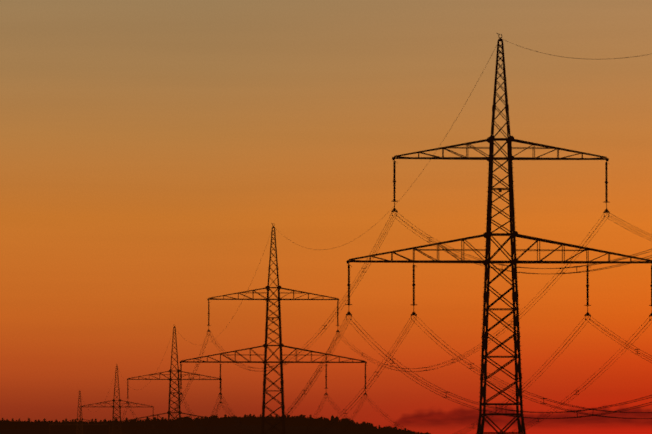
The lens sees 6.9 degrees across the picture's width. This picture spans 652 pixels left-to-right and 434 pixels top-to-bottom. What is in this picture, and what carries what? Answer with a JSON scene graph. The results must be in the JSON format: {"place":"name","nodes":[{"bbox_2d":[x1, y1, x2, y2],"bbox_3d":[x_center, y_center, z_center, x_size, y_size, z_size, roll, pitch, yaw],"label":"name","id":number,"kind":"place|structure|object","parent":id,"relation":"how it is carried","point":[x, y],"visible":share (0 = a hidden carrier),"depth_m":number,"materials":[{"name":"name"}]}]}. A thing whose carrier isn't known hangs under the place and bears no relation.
{"place":"outdoors","nodes":[
{"label":"outdoors","id":0,"kind":"place"},
{"bbox_2d":[0,424,367,433],"bbox_3d":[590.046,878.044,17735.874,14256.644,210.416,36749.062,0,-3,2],"label":"terrain","id":1,"kind":"structure","parent":0,"point":[255,429],"depth_m":11512.17,"materials":[{"name":"black"}]},
{"bbox_2d":[49,390,109,433],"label":"pylon","id":2,"kind":"object","parent":1,"relation":"on","point":[82,424],"visible":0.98,"depth_m":1906.20,"materials":[{"name":"metal"}]},
{"bbox_2d":[79,364,153,433],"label":"pylon","id":3,"kind":"object","parent":1,"relation":"on","point":[114,417],"visible":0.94,"depth_m":1565.02,"materials":[{"name":"metal"}]},
{"bbox_2d":[107,326,241,433],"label":"pylon","id":4,"kind":"object","parent":1,"relation":"on","point":[179,412],"visible":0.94,"depth_m":1223.79,"materials":[{"name":"metal"}]},
{"bbox_2d":[0,414,430,433],"bbox_3d":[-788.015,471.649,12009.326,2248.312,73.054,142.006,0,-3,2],"label":"trees","id":5,"kind":"object","parent":1,"relation":"on","point":[243,420],"visible":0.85,"depth_m":11935.52,"materials":[{"name":"black plant"}]},
{"bbox_2d":[179,224,367,433],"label":"pylon","id":6,"kind":"object","parent":1,"relation":"on","point":[265,362],"visible":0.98,"depth_m":881.70,"materials":[{"name":"metal"}]},
{"bbox_2d":[345,33,651,433],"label":"pylon","id":7,"kind":"object","parent":1,"relation":"on","point":[513,234],"visible":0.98,"depth_m":534.78,"materials":[{"name":"metal"}]},
{"bbox_2d":[78,40,651,433],"bbox_3d":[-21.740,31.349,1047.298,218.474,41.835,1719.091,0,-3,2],"label":"power lines","id":8,"kind":"object","parent":7,"relation":"attached to","point":[543,398],"visible":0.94,"depth_m":541.52,"materials":[{"name":"metal"}]},
{"bbox_2d":[0,0,651,433],"label":"sky","id":9,"kind":"structure","parent":0,"point":[151,151],"materials":[{"name":"orange"}]}
]}

